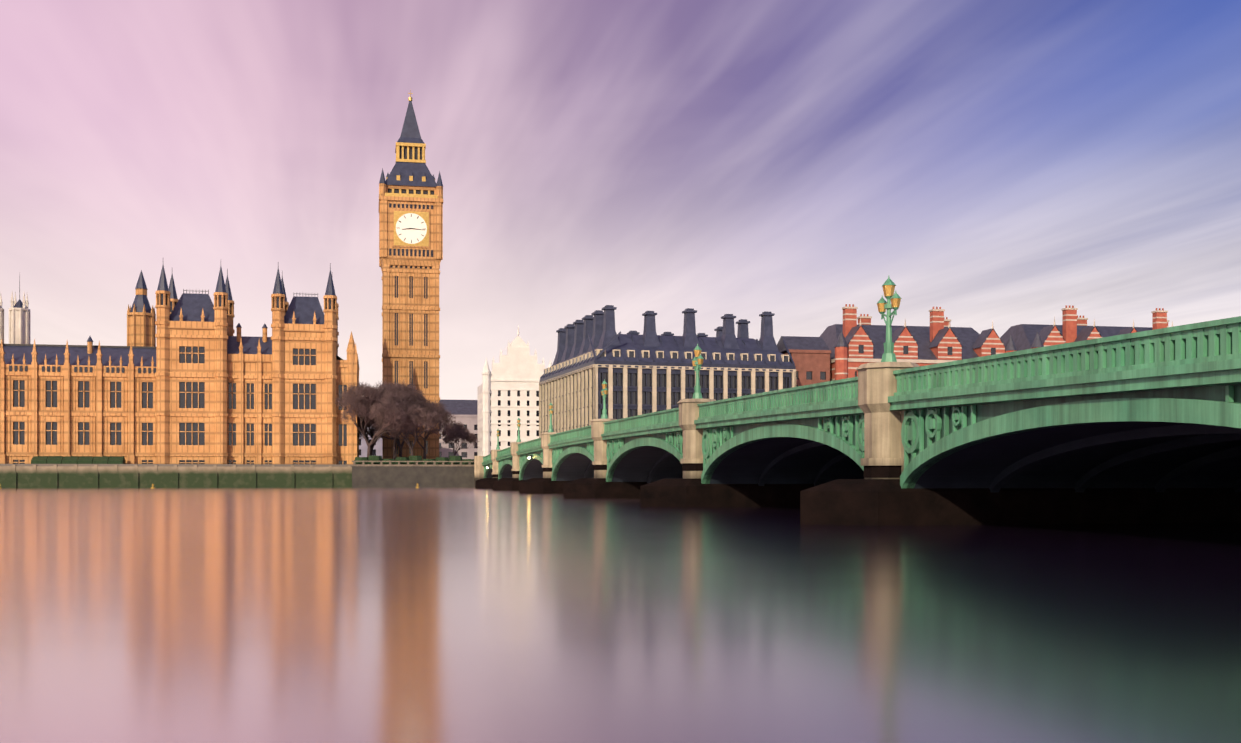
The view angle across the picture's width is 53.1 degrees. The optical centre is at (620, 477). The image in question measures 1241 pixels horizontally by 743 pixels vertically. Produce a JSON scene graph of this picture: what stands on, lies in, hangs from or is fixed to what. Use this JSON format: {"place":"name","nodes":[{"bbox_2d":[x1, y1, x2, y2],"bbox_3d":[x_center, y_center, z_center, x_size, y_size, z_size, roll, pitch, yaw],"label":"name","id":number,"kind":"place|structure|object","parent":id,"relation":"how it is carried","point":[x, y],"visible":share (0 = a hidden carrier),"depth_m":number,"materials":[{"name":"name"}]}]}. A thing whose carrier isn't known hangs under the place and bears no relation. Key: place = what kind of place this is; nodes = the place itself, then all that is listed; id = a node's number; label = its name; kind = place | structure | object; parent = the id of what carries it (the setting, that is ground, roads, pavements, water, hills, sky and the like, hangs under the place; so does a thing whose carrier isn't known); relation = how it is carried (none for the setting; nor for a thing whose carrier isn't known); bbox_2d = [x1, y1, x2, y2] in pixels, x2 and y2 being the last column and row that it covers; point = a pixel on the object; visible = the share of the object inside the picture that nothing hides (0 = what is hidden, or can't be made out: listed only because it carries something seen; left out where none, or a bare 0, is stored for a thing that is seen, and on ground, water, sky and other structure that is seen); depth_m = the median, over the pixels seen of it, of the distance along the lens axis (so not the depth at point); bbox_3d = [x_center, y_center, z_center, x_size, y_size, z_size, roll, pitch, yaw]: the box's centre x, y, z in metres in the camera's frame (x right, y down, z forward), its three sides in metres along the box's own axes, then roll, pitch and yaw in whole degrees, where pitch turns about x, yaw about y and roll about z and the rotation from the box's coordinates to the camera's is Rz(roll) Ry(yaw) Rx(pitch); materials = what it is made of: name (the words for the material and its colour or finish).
{"place":"outdoors","nodes":[
{"label":"outdoors","id":0,"kind":"place"},
{"bbox_2d":[0,464,351,466],"bbox_3d":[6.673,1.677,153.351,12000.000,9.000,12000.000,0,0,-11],"label":"terrace","id":1,"kind":"structure","parent":0,"point":[280,465],"depth_m":262.77,"materials":[{"name":"stone"}]},
{"bbox_2d":[0,263,359,463],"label":"palace of westminster","id":2,"kind":"structure","parent":1,"relation":"on","point":[187,378],"depth_m":265.92,"materials":[{"name":"beige stone"}]},
{"bbox_2d":[0,456,473,487],"bbox_3d":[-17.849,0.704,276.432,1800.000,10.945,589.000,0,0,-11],"label":"embankment walls","id":3,"kind":"structure","parent":1,"relation":"on","point":[398,472],"depth_m":263.41,"materials":[{"name":"stone"}]},
{"bbox_2d":[357,395,386,455],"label":"plane tree","id":4,"kind":"object","parent":3,"relation":"on","point":[366,430],"visible":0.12,"depth_m":284.53,"materials":[{"name":"brown plant"}]},
{"bbox_2d":[333,382,414,456],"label":"plane tree","id":5,"kind":"object","parent":3,"relation":"on","point":[391,405],"visible":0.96,"depth_m":268.01,"materials":[{"name":"brown plant"}]},
{"bbox_2d":[360,380,429,459],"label":"plane tree","id":6,"kind":"object","parent":3,"relation":"on","point":[410,394],"visible":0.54,"depth_m":274.49,"materials":[{"name":"brown plant"}]},
{"bbox_2d":[358,395,442,456],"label":"plane tree","id":7,"kind":"object","parent":3,"relation":"on","point":[401,445],"visible":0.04,"depth_m":292.57,"materials":[{"name":"brown plant"}]},
{"bbox_2d":[371,403,441,455],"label":"plane tree","id":8,"kind":"object","parent":3,"relation":"on","point":[414,409],"visible":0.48,"depth_m":271.60,"materials":[{"name":"brown plant"}]},
{"bbox_2d":[387,398,456,458],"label":"plane tree","id":9,"kind":"object","parent":3,"relation":"on","point":[439,408],"visible":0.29,"depth_m":279.08,"materials":[{"name":"brown plant"}]},
{"bbox_2d":[441,420,478,455],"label":"plane tree","id":10,"kind":"object","parent":3,"relation":"on","point":[459,432],"visible":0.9,"depth_m":289.07,"materials":[{"name":"brown plant"}]},
{"bbox_2d":[379,90,442,459],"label":"clock tower","id":11,"kind":"structure","parent":1,"relation":"on","point":[410,223],"depth_m":307.36,"materials":[{"name":"stone"}]},
{"bbox_2d":[359,325,830,458],"bbox_3d":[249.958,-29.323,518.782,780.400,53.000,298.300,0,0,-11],"label":"background buildings","id":12,"kind":"structure","parent":1,"relation":"on","point":[508,392],"depth_m":449.84,"materials":[{"name":"white stone"}]},
{"bbox_2d":[539,305,795,437],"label":"office building","id":13,"kind":"structure","parent":1,"relation":"on","point":[649,370],"depth_m":309.68,"materials":[{"name":"stone"}]},
{"bbox_2d":[474,276,1240,525],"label":"bridge","id":14,"kind":"structure","parent":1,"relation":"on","point":[1142,427],"depth_m":56.93,"materials":[{"name":"green paint"}]},
{"bbox_2d":[0,487,1240,742],"bbox_3d":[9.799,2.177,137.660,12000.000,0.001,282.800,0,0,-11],"label":"river","id":15,"kind":"structure","parent":0,"point":[324,615],"depth_m":18.50,"materials":[{"name":"grey liquid"}]},
{"bbox_2d":[0,0,1240,399],"label":"sky","id":16,"kind":"structure","parent":0,"point":[1006,164],"materials":[{"name":"purple"}]},
{"bbox_2d":[820,304,1172,380],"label":"norman shaw buildings","id":17,"kind":"structure","parent":0,"point":[852,345],"depth_m":337.12,"materials":[{"name":"red brick"}]}
]}

